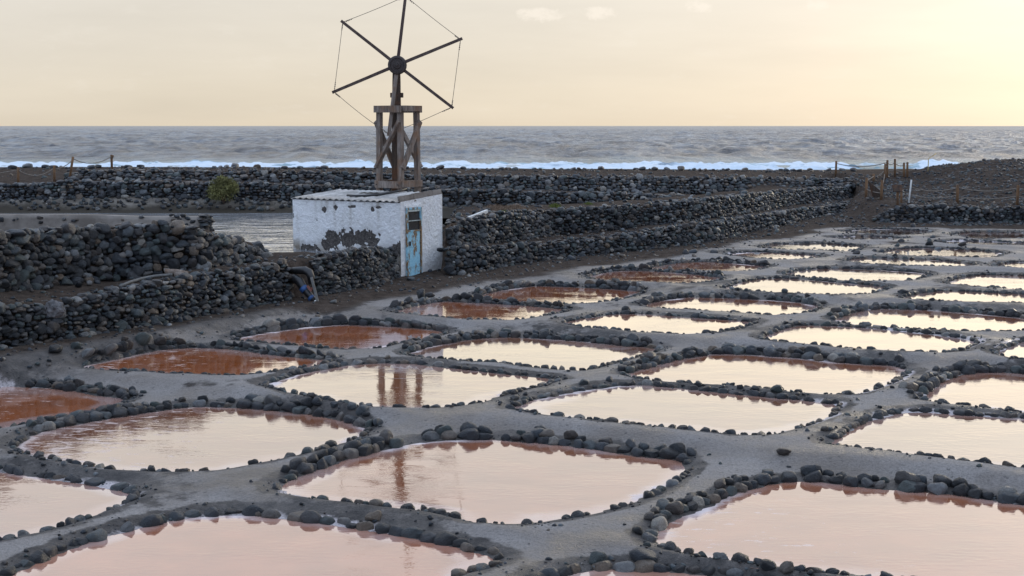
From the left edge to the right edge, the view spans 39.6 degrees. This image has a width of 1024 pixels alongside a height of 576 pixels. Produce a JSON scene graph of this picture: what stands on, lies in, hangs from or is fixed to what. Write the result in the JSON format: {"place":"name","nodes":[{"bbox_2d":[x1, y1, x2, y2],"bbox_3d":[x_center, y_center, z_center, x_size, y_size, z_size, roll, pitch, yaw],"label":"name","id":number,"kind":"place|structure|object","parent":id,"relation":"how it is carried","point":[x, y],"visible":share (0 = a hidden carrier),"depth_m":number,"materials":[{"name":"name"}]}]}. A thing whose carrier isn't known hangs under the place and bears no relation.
{"place":"outdoors","nodes":[
{"label":"outdoors","id":0,"kind":"place"},
{"bbox_2d":[0,213,327,252],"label":"reservoir water","id":1,"kind":"structure","parent":0,"point":[272,232],"depth_m":50.79,"materials":[{"name":"grey liquid"}]},
{"bbox_2d":[1,166,863,181],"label":"beach gravel","id":2,"kind":"structure","parent":0,"point":[406,172],"depth_m":68.31,"materials":[{"name":"black gravel"}]},
{"bbox_2d":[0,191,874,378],"bbox_3d":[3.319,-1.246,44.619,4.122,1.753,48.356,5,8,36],"label":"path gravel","id":3,"kind":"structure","parent":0,"point":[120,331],"depth_m":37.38,"materials":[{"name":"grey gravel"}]},
{"bbox_2d":[0,159,1023,575],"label":"ground","id":4,"kind":"structure","parent":0,"point":[608,533],"depth_m":25.61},
{"bbox_2d":[8,165,16,168],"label":"boulder","id":5,"kind":"object","parent":4,"relation":"on","point":[12,166],"visible":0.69,"depth_m":70.16,"materials":[{"name":"stone"}]},
{"bbox_2d":[22,163,32,167],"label":"boulder","id":6,"kind":"object","parent":4,"relation":"on","point":[28,165],"visible":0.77,"depth_m":71.54,"materials":[{"name":"stone"}]},
{"bbox_2d":[48,344,62,352],"bbox_3d":[-8.502,1.132,26.451,0.229,0.167,0.298,3,7,23],"label":"boulder","id":7,"kind":"object","parent":4,"relation":"on","point":[56,348],"visible":1,"depth_m":26.37,"materials":[{"name":"stone"}]},
{"bbox_2d":[1,155,112,182],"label":"rope fence","id":8,"kind":"object","parent":4,"relation":"on","point":[70,171],"visible":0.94,"depth_m":61.65,"materials":[{"name":"brown wood"}]},
{"bbox_2d":[0,463,140,540],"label":"salt pan","id":9,"kind":"object","parent":4,"relation":"on","point":[32,505],"visible":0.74,"depth_m":17.88,"materials":[{"name":"liquid"}]},
{"bbox_2d":[0,375,146,427],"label":"salt pan","id":10,"kind":"object","parent":4,"relation":"on","point":[20,405],"visible":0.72,"depth_m":24.11,"materials":[{"name":"liquid"}]},
{"bbox_2d":[70,342,80,348],"bbox_3d":[-8.243,1.089,26.881,0.183,0.154,0.140,4,7,29],"label":"boulder","id":11,"kind":"object","parent":4,"relation":"on","point":[75,345],"visible":1,"depth_m":26.84,"materials":[{"name":"stone"}]},
{"bbox_2d":[86,165,95,168],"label":"boulder","id":12,"kind":"object","parent":4,"relation":"on","point":[90,167],"visible":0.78,"depth_m":69.96,"materials":[{"name":"stone"}]},
{"bbox_2d":[0,213,214,231],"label":"mortar wall","id":13,"kind":"structure","parent":4,"relation":"on","point":[36,221],"depth_m":38.04,"materials":[{"name":"stone"}]},
{"bbox_2d":[0,220,272,292],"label":"stone wall","id":14,"kind":"structure","parent":4,"relation":"on","point":[25,271],"depth_m":31.85,"materials":[{"name":"grey stone"}]},
{"bbox_2d":[119,273,172,287],"bbox_3d":[-8.044,-0.168,30.595,0.529,0.152,1.878,3,7,22],"label":"pipe","id":15,"kind":"object","parent":4,"relation":"on","point":[144,278],"visible":1,"depth_m":31.11,"materials":[{"name":"grey plastic"}]},
{"bbox_2d":[0,258,294,348],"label":"stone wall","id":16,"kind":"structure","parent":4,"relation":"on","point":[227,301],"depth_m":29.82,"materials":[{"name":"grey stone"}]},
{"bbox_2d":[45,299,65,318],"bbox_3d":[-8.555,0.387,26.639,0.401,0.375,0.285,0,7,0],"label":"rock","id":17,"kind":"object","parent":16,"relation":"on","point":[55,309],"visible":1,"depth_m":26.55,"materials":[{"name":"grey stone"}]},
{"bbox_2d":[165,269,187,274],"bbox_3d":[-7.409,-0.335,31.420,0.503,0.184,0.146,-1,7,-6],"label":"log","id":18,"kind":"object","parent":4,"relation":"on","point":[172,271],"visible":0.66,"depth_m":31.35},
{"bbox_2d":[174,272,191,279],"bbox_3d":[-7.153,-0.259,30.977,0.396,0.158,0.126,2,7,17],"label":"log","id":19,"kind":"object","parent":4,"relation":"on","point":[179,273],"visible":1,"depth_m":30.95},
{"bbox_2d":[7,392,382,471],"bbox_3d":[-4.729,2.098,21.275,4.900,0.378,4.951,4,8,33],"label":"salt pan","id":20,"kind":"object","parent":4,"relation":"on","point":[200,436],"visible":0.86,"depth_m":21.41,"materials":[{"name":"liquid"}]},
{"bbox_2d":[81,332,338,374],"bbox_3d":[-5.705,1.276,26.949,4.383,0.535,3.482,3,7,25],"label":"salt pan","id":21,"kind":"object","parent":4,"relation":"on","point":[220,358],"visible":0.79,"depth_m":27.27,"materials":[{"name":"liquid"}]},
{"bbox_2d":[0,195,487,217],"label":"earth and rubble bank","id":22,"kind":"object","parent":4,"relation":"on","point":[139,204],"visible":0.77,"depth_m":59.38,"materials":[{"name":"stone"}]},
{"bbox_2d":[206,175,239,203],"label":"shrub","id":23,"kind":"object","parent":22,"relation":"on","point":[219,186],"visible":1,"depth_m":59.04,"materials":[{"name":"green plant"}]},
{"bbox_2d":[0,505,503,575],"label":"salt pan","id":24,"kind":"object","parent":4,"relation":"on","point":[255,540],"visible":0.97,"depth_m":15.78,"materials":[{"name":"liquid"}]},
{"bbox_2d":[288,274,315,300],"bbox_3d":[-5.092,0.036,34.229,1.075,0.723,0.254,5,8,39],"label":"drain pipe","id":25,"kind":"object","parent":4,"relation":"on","point":[299,281],"visible":0.87,"depth_m":34.08,"materials":[{"name":"black plastic"}]},
{"bbox_2d":[289,266,314,283],"bbox_3d":[-5.160,-0.326,34.400,0.940,0.411,0.244,4,8,33],"label":"pipe","id":26,"kind":"object","parent":4,"relation":"on","point":[307,271],"visible":0.9,"depth_m":34.21,"materials":[{"name":"black plastic"}]},
{"bbox_2d":[310,277,318,300],"bbox_3d":[-4.720,0.044,34.022,0.078,0.613,0.318,-6,9,-43],"label":"stick","id":27,"kind":"object","parent":4,"relation":"on","point":[314,289],"visible":1,"depth_m":34.00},
{"bbox_2d":[230,313,449,348],"bbox_3d":[-3.620,0.951,30.323,4.023,0.451,4.029,5,8,35],"label":"salt pan","id":28,"kind":"object","parent":4,"relation":"on","point":[328,332],"visible":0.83,"depth_m":30.61,"materials":[{"name":"liquid"}]},
{"bbox_2d":[0,178,685,206],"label":"stone wall","id":29,"kind":"structure","parent":4,"relation":"on","point":[122,187],"depth_m":59.97,"materials":[{"name":"grey stone"}]},
{"bbox_2d":[308,245,400,295],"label":"stone wall","id":30,"kind":"structure","parent":4,"relation":"on","point":[375,265],"depth_m":36.48,"materials":[{"name":"grey stone"}]},
{"bbox_2d":[291,189,442,276],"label":"pump house","id":31,"kind":"structure","parent":4,"relation":"on","point":[406,225],"depth_m":40.23,"materials":[{"name":"paint"}]},
{"bbox_2d":[346,188,406,196],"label":"hose","id":32,"kind":"object","parent":31,"relation":"on","point":[378,194],"visible":1,"depth_m":40.70,"materials":[{"name":"black plastic"}]},
{"bbox_2d":[332,0,462,201],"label":"wind pump","id":33,"kind":"object","parent":31,"relation":"on","point":[396,110],"visible":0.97,"depth_m":41.44,"materials":[{"name":"wood"}]},
{"bbox_2d":[408,209,419,229],"bbox_3d":[-2.755,-1.905,39.631,0.010,0.570,0.575,4,8,33],"label":"window pane","id":34,"kind":"structure","parent":31,"relation":"in","point":[412,225],"depth_m":39.65,"materials":[{"name":"black glass"}]},
{"bbox_2d":[409,231,419,275],"bbox_3d":[-2.737,-0.965,39.727,0.042,1.299,0.535,4,8,33],"label":"door","id":35,"kind":"structure","parent":31,"relation":"in","point":[414,250],"depth_m":39.73,"materials":[{"name":"blue paint"}]},
{"bbox_2d":[407,276,414,280],"bbox_3d":[-2.736,-0.243,38.440,0.225,0.134,0.183,3,7,21],"label":"boulder","id":36,"kind":"object","parent":4,"relation":"on","point":[410,278],"visible":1,"depth_m":38.39,"materials":[{"name":"stone"}]},
{"bbox_2d":[263,355,561,407],"bbox_3d":[-1.916,1.650,24.620,4.649,0.239,4.026,4,8,32],"label":"salt pan","id":37,"kind":"object","parent":4,"relation":"on","point":[412,384],"visible":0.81,"depth_m":24.73,"materials":[{"name":"liquid"}]},
{"bbox_2d":[416,289,424,298],"bbox_3d":[-2.254,0.168,35.004,0.211,0.306,0.293,0,7,1],"label":"boulder","id":38,"kind":"object","parent":4,"relation":"on","point":[420,293],"visible":0.78,"depth_m":34.92,"materials":[{"name":"stone"}]},
{"bbox_2d":[0,200,846,303],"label":"shelf gravel","id":39,"kind":"structure","parent":4,"relation":"on","point":[254,261],"depth_m":36.28,"materials":[{"name":"grey gravel"}]},
{"bbox_2d":[425,292,434,297],"bbox_3d":[-2.038,0.176,35.306,0.276,0.164,0.224,-2,7,-15],"label":"boulder","id":40,"kind":"object","parent":4,"relation":"on","point":[429,294],"visible":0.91,"depth_m":35.21,"materials":[{"name":"stone"}]},
{"bbox_2d":[445,223,464,228],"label":"grass tuft","id":41,"kind":"object","parent":4,"relation":"on","point":[452,225],"visible":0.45,"depth_m":41.55,"materials":[{"name":"plant"}]},
{"bbox_2d":[64,167,855,194],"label":"stone wall","id":42,"kind":"structure","parent":4,"relation":"on","point":[333,177],"depth_m":62.80,"materials":[{"name":"grey stone"}]},
{"bbox_2d":[468,210,487,217],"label":"beam","id":43,"kind":"structure","parent":4,"relation":"on","point":[480,213],"depth_m":43.00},
{"bbox_2d":[389,292,573,319],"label":"salt pan","id":44,"kind":"object","parent":4,"relation":"on","point":[459,307],"visible":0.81,"depth_m":33.55,"materials":[{"name":"liquid"}]},
{"bbox_2d":[272,422,696,523],"bbox_3d":[-0.274,2.397,18.969,4.984,0.316,4.636,3,7,27],"label":"salt pan","id":45,"kind":"object","parent":4,"relation":"on","point":[476,474],"visible":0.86,"depth_m":18.89,"materials":[{"name":"liquid"}]},
{"bbox_2d":[478,204,513,210],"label":"grass tuft","id":46,"kind":"object","parent":4,"relation":"on","point":[497,208],"visible":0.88,"depth_m":45.41,"materials":[{"name":"beige plant"}]},
{"bbox_2d":[1,226,1023,575],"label":"pebbles","id":47,"kind":"object","parent":4,"relation":"on","point":[809,572],"visible":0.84,"depth_m":22.38,"materials":[{"name":"grey stone"}]},
{"bbox_2d":[504,203,528,208],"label":"grass tuft","id":48,"kind":"object","parent":4,"relation":"on","point":[512,206],"visible":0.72,"depth_m":45.77,"materials":[{"name":"beige plant"}]},
{"bbox_2d":[402,327,663,370],"bbox_3d":[0.311,1.182,28.166,4.736,0.339,3.908,4,8,32],"label":"salt pan","id":49,"kind":"object","parent":4,"relation":"on","point":[566,352],"visible":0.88,"depth_m":28.36,"materials":[{"name":"liquid"}]},
{"bbox_2d":[548,203,562,207],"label":"grass tuft","id":50,"kind":"object","parent":4,"relation":"on","point":[554,205],"visible":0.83,"depth_m":49.09,"materials":[{"name":"green plant"}]},
{"bbox_2d":[474,278,647,303],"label":"salt pan","id":51,"kind":"object","parent":4,"relation":"on","point":[520,291],"visible":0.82,"depth_m":36.82,"materials":[{"name":"liquid"}]},
{"bbox_2d":[437,201,849,275],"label":"stone wall","id":52,"kind":"structure","parent":4,"relation":"on","point":[724,228],"depth_m":45.85,"materials":[{"name":"grey stone"}]},
{"bbox_2d":[442,184,853,245],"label":"stone wall","id":53,"kind":"structure","parent":4,"relation":"on","point":[521,225],"depth_m":48.49,"materials":[{"name":"grey stone"}]},
{"bbox_2d":[583,263,725,282],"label":"salt pan","id":54,"kind":"object","parent":4,"relation":"on","point":[635,274],"visible":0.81,"depth_m":39.61,"materials":[{"name":"liquid"}]},
{"bbox_2d":[525,547,793,575],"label":"salt pan","id":55,"kind":"object","parent":4,"relation":"on","point":[644,560],"visible":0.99,"depth_m":14.98,"materials":[{"name":"stone"}]},
{"bbox_2d":[561,306,758,333],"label":"salt pan","id":56,"kind":"object","parent":4,"relation":"on","point":[626,319],"visible":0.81,"depth_m":31.16,"materials":[{"name":"liquid"}]},
{"bbox_2d":[498,376,842,434],"bbox_3d":[2.611,1.851,22.669,5.091,0.283,3.537,3,7,26],"label":"salt pan","id":57,"kind":"object","parent":4,"relation":"on","point":[692,407],"visible":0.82,"depth_m":22.70,"materials":[{"name":"liquid"}]},
{"bbox_2d":[677,166,684,170],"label":"boulder","id":58,"kind":"object","parent":4,"relation":"on","point":[681,168],"visible":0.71,"depth_m":74.13,"materials":[{"name":"stone"}]},
{"bbox_2d":[646,256,769,270],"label":"salt pan","id":59,"kind":"object","parent":4,"relation":"on","point":[728,264],"visible":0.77,"depth_m":42.24,"materials":[{"name":"liquid"}]},
{"bbox_2d":[442,190,1015,261],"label":"bank rubble","id":60,"kind":"object","parent":4,"relation":"on","point":[913,225],"visible":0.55,"depth_m":48.36,"materials":[{"name":"grey stone"}]},
{"bbox_2d":[639,288,826,314],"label":"salt pan","id":61,"kind":"object","parent":4,"relation":"on","point":[713,300],"visible":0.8,"depth_m":34.33,"materials":[{"name":"liquid"}]},
{"bbox_2d":[740,167,747,171],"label":"boulder","id":62,"kind":"object","parent":4,"relation":"on","point":[745,169],"visible":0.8,"depth_m":74.84,"materials":[{"name":"stone"}]},
{"bbox_2d":[617,343,911,394],"bbox_3d":[4.658,1.435,25.839,4.867,0.323,4.028,3,7,27],"label":"salt pan","id":63,"kind":"object","parent":4,"relation":"on","point":[728,364],"visible":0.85,"depth_m":26.03,"materials":[{"name":"liquid"}]},
{"bbox_2d":[724,250,824,258],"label":"salt pan","id":64,"kind":"object","parent":4,"relation":"on","point":[769,254],"visible":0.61,"depth_m":44.64,"materials":[{"name":"stone"}]},
{"bbox_2d":[776,448,791,454],"bbox_3d":[3.695,2.227,19.305,0.191,0.111,0.149,-2,7,-20],"label":"boulder","id":65,"kind":"object","parent":4,"relation":"on","point":[782,451],"visible":1,"depth_m":19.26,"materials":[{"name":"stone"}]},
{"bbox_2d":[722,275,891,293],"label":"salt pan","id":66,"kind":"object","parent":4,"relation":"on","point":[793,284],"visible":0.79,"depth_m":36.90,"materials":[{"name":"liquid"}]},
{"bbox_2d":[757,241,865,250],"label":"salt pan","id":67,"kind":"object","parent":4,"relation":"on","point":[828,246],"visible":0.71,"depth_m":47.71,"materials":[{"name":"stone"}]},
{"bbox_2d":[632,464,1023,575],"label":"salt pan","id":68,"kind":"object","parent":4,"relation":"on","point":[909,526],"visible":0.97,"depth_m":16.48,"materials":[{"name":"liquid"}]},
{"bbox_2d":[781,265,931,280],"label":"salt pan","id":69,"kind":"object","parent":4,"relation":"on","point":[843,273],"visible":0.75,"depth_m":39.95,"materials":[{"name":"liquid"}]},
{"bbox_2d":[827,233,906,238],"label":"salt pan","id":70,"kind":"object","parent":4,"relation":"on","point":[859,236],"visible":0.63,"depth_m":50.91,"materials":[{"name":"stone"}]},
{"bbox_2d":[758,321,979,351],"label":"salt pan","id":71,"kind":"object","parent":4,"relation":"on","point":[826,333],"visible":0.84,"depth_m":28.95,"materials":[{"name":"liquid"}]},
{"bbox_2d":[835,159,908,180],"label":"rope fence","id":72,"kind":"object","parent":4,"relation":"on","point":[886,170],"visible":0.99,"depth_m":69.67,"materials":[{"name":"brown wood"}]},
{"bbox_2d":[868,181,879,197],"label":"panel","id":73,"kind":"object","parent":4,"relation":"on","point":[873,188],"visible":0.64,"depth_m":62.16,"materials":[{"name":"brown wood"}]},
{"bbox_2d":[865,171,884,199],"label":"rope fence","id":74,"kind":"object","parent":4,"relation":"on","point":[873,179],"visible":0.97,"depth_m":63.03,"materials":[{"name":"brown wood"}]},
{"bbox_2d":[779,176,971,226],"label":"gap rubble","id":75,"kind":"object","parent":4,"relation":"on","point":[855,208],"visible":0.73,"depth_m":59.59,"materials":[{"name":"grey stone"}]},
{"bbox_2d":[839,227,933,234],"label":"salt pan","id":76,"kind":"object","parent":4,"relation":"on","point":[904,230],"visible":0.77,"depth_m":53.40,"materials":[{"name":"stone"}]},
{"bbox_2d":[892,185,902,204],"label":"information board","id":77,"kind":"object","parent":4,"relation":"on","point":[897,189],"visible":0.9,"depth_m":58.26,"materials":[{"name":"brown wood"}]},
{"bbox_2d":[842,253,976,265],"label":"salt pan","id":78,"kind":"object","parent":4,"relation":"on","point":[907,260],"visible":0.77,"depth_m":42.64,"materials":[{"name":"stone"}]},
{"bbox_2d":[908,180,911,202],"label":"pole","id":79,"kind":"object","parent":4,"relation":"on","point":[910,191],"visible":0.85,"depth_m":58.77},
{"bbox_2d":[820,407,1023,466],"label":"salt pan","id":80,"kind":"object","parent":4,"relation":"on","point":[969,435],"visible":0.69,"depth_m":20.64,"materials":[{"name":"liquid"}]},
{"bbox_2d":[827,300,1023,330],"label":"salt pan","id":81,"kind":"object","parent":4,"relation":"on","point":[922,317],"visible":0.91,"depth_m":31.82,"materials":[{"name":"liquid"}]},
{"bbox_2d":[848,157,1023,225],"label":"mound rubble","id":82,"kind":"object","parent":4,"relation":"on","point":[887,180],"visible":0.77,"depth_m":64.18,"materials":[{"name":"grey stone"}]},
{"bbox_2d":[878,245,1006,256],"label":"salt pan","id":83,"kind":"object","parent":4,"relation":"on","point":[947,251],"visible":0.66,"depth_m":45.48,"materials":[{"name":"stone"}]},
{"bbox_2d":[872,203,1023,222],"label":"stone wall","id":84,"kind":"structure","parent":4,"relation":"on","point":[975,215],"depth_m":57.42,"materials":[{"name":"grey stone"}]},
{"bbox_2d":[898,359,1023,411],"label":"salt pan","id":85,"kind":"object","parent":4,"relation":"on","point":[986,385],"visible":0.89,"depth_m":24.24,"materials":[{"name":"liquid"}]},
{"bbox_2d":[898,288,1023,302],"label":"salt pan","id":86,"kind":"object","parent":4,"relation":"on","point":[933,294],"visible":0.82,"depth_m":34.94,"materials":[{"name":"liquid"}]},
{"bbox_2d":[911,184,1023,204],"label":"rope fence","id":87,"kind":"object","parent":4,"relation":"on","point":[1017,188],"visible":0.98,"depth_m":58.41,"materials":[{"name":"brown wood"}]},
{"bbox_2d":[932,238,1023,244],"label":"salt pan","id":88,"kind":"object","parent":4,"relation":"on","point":[975,241],"visible":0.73,"depth_m":48.75,"materials":[{"name":"stone"}]},
{"bbox_2d":[944,272,1023,289],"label":"salt pan","id":89,"kind":"object","parent":4,"relation":"on","point":[993,279],"visible":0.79,"depth_m":38.14,"materials":[{"name":"liquid"}]},
{"bbox_2d":[951,230,1023,238],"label":"salt pan","id":90,"kind":"object","parent":4,"relation":"on","point":[983,234],"visible":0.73,"depth_m":51.92,"materials":[{"name":"stone"}]},
{"bbox_2d":[992,336,1023,359],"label":"salt pan","id":91,"kind":"object","parent":4,"relation":"on","point":[1015,350],"visible":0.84,"depth_m":27.28,"materials":[{"name":"liquid"}]},
{"bbox_2d":[992,260,1023,267],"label":"salt pan","id":92,"kind":"object","parent":4,"relation":"on","point":[1010,263],"visible":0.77,"depth_m":41.72,"materials":[{"name":"liquid"}]},
{"bbox_2d":[0,126,1023,168],"bbox_3d":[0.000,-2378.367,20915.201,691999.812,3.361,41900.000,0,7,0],"label":"sea","id":93,"kind":"structure","parent":0,"point":[857,145],"depth_m":413.39,"materials":[{"name":"liquid"}]},
{"bbox_2d":[0,160,940,168],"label":"surf","id":94,"kind":"structure","parent":93,"relation":"on","point":[621,165],"depth_m":188.73,"materials":[{"name":"liquid"}]},
{"bbox_2d":[0,159,957,165],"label":"surf","id":95,"kind":"structure","parent":93,"relation":"on","point":[460,162],"depth_m":204.35,"materials":[{"name":"liquid"}]},
{"bbox_2d":[65,163,944,169],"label":"surf","id":96,"kind":"structure","parent":93,"relation":"on","point":[716,166],"depth_m":175.84,"materials":[{"name":"liquid"}]},
{"bbox_2d":[0,0,1023,125],"label":"sky","id":97,"kind":"structure","parent":0,"point":[63,62],"materials":[{"name":"beige"}]}
]}

